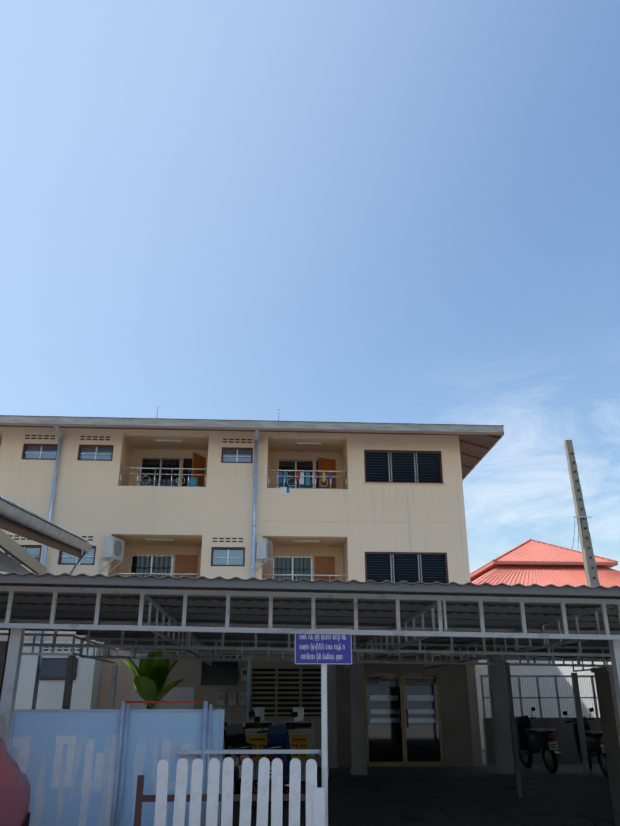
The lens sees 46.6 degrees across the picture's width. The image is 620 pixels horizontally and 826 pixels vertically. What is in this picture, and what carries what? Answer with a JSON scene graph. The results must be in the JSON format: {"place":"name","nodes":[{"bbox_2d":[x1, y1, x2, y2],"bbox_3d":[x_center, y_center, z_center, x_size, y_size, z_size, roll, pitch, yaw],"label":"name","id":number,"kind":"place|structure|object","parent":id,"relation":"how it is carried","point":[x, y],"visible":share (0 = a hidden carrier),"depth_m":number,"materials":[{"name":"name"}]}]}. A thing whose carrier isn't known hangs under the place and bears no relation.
{"place":"outdoors","nodes":[
{"label":"outdoors","id":0,"kind":"place"},
{"bbox_2d":[0,495,92,708],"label":"neighbour awning","id":1,"kind":"object","parent":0,"point":[15,518],"visible":0.92,"depth_m":10.40,"materials":[{"name":"grey metal"}]},
{"bbox_2d":[0,0,619,572],"label":"sky","id":2,"kind":"structure","parent":0,"point":[367,211],"materials":[{"name":"blue"}]},
{"bbox_2d":[220,749,614,825],"bbox_3d":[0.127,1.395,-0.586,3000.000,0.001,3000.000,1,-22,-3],"label":"ground","id":3,"kind":"structure","parent":0,"point":[485,794],"depth_m":11.62,"materials":[{"name":"concrete"}]},
{"bbox_2d":[0,622,17,699],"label":"gate post","id":4,"kind":"object","parent":3,"relation":"on","point":[3,650],"visible":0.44,"depth_m":7.94,"materials":[{"name":"metal"}]},
{"bbox_2d":[14,641,103,708],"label":"neighbour building","id":5,"kind":"structure","parent":3,"relation":"on","point":[85,685],"depth_m":16.30,"materials":[{"name":"white paint"}]},
{"bbox_2d":[0,529,46,574],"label":"roof","id":6,"kind":"structure","parent":5,"relation":"attached to","point":[9,545],"depth_m":9.39,"materials":[{"name":"beige metal"}]},
{"bbox_2d":[9,709,224,825],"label":"fence panel","id":7,"kind":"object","parent":3,"relation":"on","point":[65,759],"depth_m":6.75,"materials":[{"name":"paint"}]},
{"bbox_2d":[110,701,211,825],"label":"gate frame","id":8,"kind":"object","parent":7,"relation":"attached to","point":[118,758],"visible":0.9,"depth_m":6.73,"materials":[{"name":"metal"}]},
{"bbox_2d":[130,653,147,708],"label":"column","id":9,"kind":"structure","parent":3,"relation":"on","point":[135,696],"depth_m":16.91,"materials":[{"name":"paint"}]},
{"bbox_2d":[122,651,184,708],"bbox_3d":[-3.462,6.380,15.424,1.088,2.516,1.333,-11,-24,25],"label":"banana plant","id":10,"kind":"object","parent":3,"relation":"on","point":[150,678],"visible":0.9,"depth_m":15.46,"materials":[{"name":"green plant"}]},
{"bbox_2d":[212,707,229,770],"bbox_3d":[-1.934,6.592,14.361,0.620,1.340,0.636,1,-22,-3],"label":"washing machine","id":11,"kind":"object","parent":3,"relation":"on","point":[226,722],"visible":0.02,"depth_m":14.67,"materials":[{"name":"grey"}]},
{"bbox_2d":[134,757,324,825],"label":"picket fence","id":12,"kind":"object","parent":3,"relation":"on","point":[313,797],"visible":1,"depth_m":6.08,"materials":[{"name":"white wood"}]},
{"bbox_2d":[224,711,257,793],"bbox_3d":[-1.091,5.309,11.014,0.700,1.289,1.844,-2,-21,-13],"label":"motorcycle","id":13,"kind":"object","parent":3,"relation":"on","point":[234,736],"visible":0.44,"depth_m":11.22,"materials":[{"name":"black plastic"}]},
{"bbox_2d":[0,427,482,765],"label":"apartment building","id":14,"kind":"structure","parent":3,"relation":"on","point":[394,511],"depth_m":18.96,"materials":[{"name":"beige paint"}]},
{"bbox_2d":[98,536,124,571],"bbox_3d":[-5.049,3.635,18.302,0.390,0.860,0.624,-5,-22,12],"label":"ac unit","id":15,"kind":"object","parent":14,"relation":"attached to","point":[113,550],"visible":0.94,"depth_m":18.13,"materials":[{"name":"grey"}]},
{"bbox_2d":[31,426,258,720],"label":"downpipes","id":16,"kind":"object","parent":14,"relation":"attached to","point":[52,499],"visible":0.52,"depth_m":18.50,"materials":[{"name":"grey plastic"}]},
{"bbox_2d":[108,467,347,581],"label":"balcony railings","id":17,"kind":"object","parent":14,"relation":"attached to","point":[205,474],"visible":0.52,"depth_m":19.08,"materials":[{"name":"silver metal"}]},
{"bbox_2d":[189,472,332,494],"bbox_3d":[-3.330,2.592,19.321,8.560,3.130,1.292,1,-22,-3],"label":"laundry","id":18,"kind":"object","parent":17,"relation":"hanging from","point":[194,482],"visible":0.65,"depth_m":19.32,"materials":[{"name":"multicoloured fabric"}]},
{"bbox_2d":[0,406,504,480],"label":"roof","id":19,"kind":"structure","parent":14,"relation":"on","point":[477,443],"depth_m":18.76,"materials":[{"name":"grey metal"}]},
{"bbox_2d":[255,538,272,571],"bbox_3d":[-1.215,3.715,18.504,0.390,0.860,0.624,-5,-22,12],"label":"ac unit","id":20,"kind":"object","parent":14,"relation":"attached to","point":[264,555],"visible":0.94,"depth_m":18.31,"materials":[{"name":"grey"}]},
{"bbox_2d":[163,654,472,766],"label":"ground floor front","id":21,"kind":"structure","parent":14,"relation":"attached to","point":[280,690],"depth_m":17.49,"materials":[{"name":"grey paint"}]},
{"bbox_2d":[152,668,247,708],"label":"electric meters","id":22,"kind":"object","parent":21,"relation":"attached to","point":[180,694],"visible":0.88,"depth_m":17.23,"materials":[{"name":"grey"}]},
{"bbox_2d":[201,662,237,684],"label":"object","id":23,"kind":"structure","parent":21,"relation":"attached to","point":[220,673],"depth_m":17.40,"materials":[{"name":"black"}]},
{"bbox_2d":[365,673,443,766],"bbox_3d":[2.263,7.405,17.421,1.850,2.080,0.112,1,-22,-3],"label":"glass door","id":24,"kind":"structure","parent":21,"relation":"attached to","point":[403,721],"depth_m":17.43,"materials":[{"name":"grey"}]},
{"bbox_2d":[177,749,320,825],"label":"barrier rail","id":25,"kind":"object","parent":3,"relation":"on","point":[276,751],"visible":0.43,"depth_m":6.77,"materials":[{"name":"white metal"}]},
{"bbox_2d":[243,707,273,783],"bbox_3d":[-1.013,6.464,14.037,0.620,1.340,0.636,1,-22,-3],"label":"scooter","id":26,"kind":"object","parent":3,"relation":"on","point":[255,739],"visible":0.44,"depth_m":13.81,"materials":[{"name":"grey"}]},
{"bbox_2d":[254,711,297,807],"bbox_3d":[-0.485,5.255,10.877,0.700,1.289,1.844,-8,-22,0],"label":"motorcycle","id":27,"kind":"object","parent":3,"relation":"on","point":[277,736],"visible":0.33,"depth_m":11.30,"materials":[{"name":"blue plastic"}]},
{"bbox_2d":[283,707,314,780],"bbox_3d":[-0.222,6.480,14.079,0.620,1.340,0.636,1,-22,-3],"label":"motorcycle","id":28,"kind":"object","parent":3,"relation":"on","point":[302,735],"visible":0.52,"depth_m":13.85,"materials":[{"name":"grey"}]},
{"bbox_2d":[0,586,619,796],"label":"carport frame","id":29,"kind":"object","parent":3,"relation":"on","point":[255,632],"visible":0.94,"depth_m":9.18,"materials":[{"name":"grey metal"}]},
{"bbox_2d":[0,572,619,627],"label":"roof truss","id":30,"kind":"object","parent":29,"relation":"on","point":[315,591],"depth_m":7.18,"materials":[{"name":"grey metal"}]},
{"bbox_2d":[0,574,619,596],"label":"corrugated roof","id":31,"kind":"structure","parent":29,"relation":"attached to","point":[266,584],"depth_m":6.44,"materials":[{"name":"grey metal"}]},
{"bbox_2d":[295,629,351,825],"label":"parking sign","id":32,"kind":"object","parent":3,"relation":"on","point":[323,650],"visible":0.98,"depth_m":6.61,"materials":[{"name":"blue metal"}]},
{"bbox_2d":[327,664,337,767],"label":"column","id":33,"kind":"structure","parent":3,"relation":"on","point":[332,730],"depth_m":17.07,"materials":[{"name":"paint"}]},
{"bbox_2d":[350,655,366,774],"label":"column","id":34,"kind":"structure","parent":3,"relation":"on","point":[358,749],"depth_m":15.57,"materials":[{"name":"paint"}]},
{"bbox_2d":[487,657,514,773],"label":"column","id":35,"kind":"structure","parent":3,"relation":"on","point":[503,747],"depth_m":15.75,"materials":[{"name":"paint"}]},
{"bbox_2d":[509,707,562,772],"bbox_3d":[5.092,7.430,16.371,0.700,1.289,1.844,-3,-21,-11],"label":"motorcycle","id":36,"kind":"object","parent":3,"relation":"on","point":[530,742],"visible":0.98,"depth_m":16.15,"materials":[{"name":"black metal"}]},
{"bbox_2d":[480,664,611,764],"bbox_3d":[6.775,5.506,12.922,4.266,2.300,11.350,1,-22,-3],"label":"fence","id":37,"kind":"object","parent":3,"relation":"on","point":[563,734],"visible":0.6,"depth_m":17.94,"materials":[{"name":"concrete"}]},
{"bbox_2d":[564,440,599,586],"bbox_3d":[9.373,5.714,24.103,1.025,10.160,0.367,1,-22,-3],"label":"utility pole","id":38,"kind":"object","parent":3,"relation":"on","point":[589,562],"visible":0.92,"depth_m":24.80,"materials":[{"name":"concrete"}]},
{"bbox_2d":[562,708,607,776],"bbox_3d":[6.044,7.087,15.504,0.700,1.289,1.844,-7,-22,-1],"label":"motorcycle","id":39,"kind":"object","parent":3,"relation":"on","point":[594,742],"visible":0.52,"depth_m":15.17,"materials":[{"name":"black metal"}]},
{"bbox_2d":[590,667,619,825],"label":"gate pillar","id":40,"kind":"structure","parent":3,"relation":"on","point":[607,703],"depth_m":9.33,"materials":[{"name":"concrete"}]},
{"bbox_2d":[475,660,610,749],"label":"neighbour wall","id":41,"kind":"structure","parent":0,"point":[531,670],"depth_m":21.81,"materials":[{"name":"white paint"}]},
{"bbox_2d":[470,539,619,586],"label":"red roof building","id":42,"kind":"structure","parent":0,"point":[528,562],"depth_m":32.00,"materials":[{"name":"red metal"}]},
{"label":"road","id":43,"kind":"structure","parent":0,"visible":0},
{"bbox_2d":[0,738,30,825],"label":"red car","id":44,"kind":"object","parent":43,"relation":"on","point":[15,786],"visible":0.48,"depth_m":6.11,"materials":[{"name":"red metal"}]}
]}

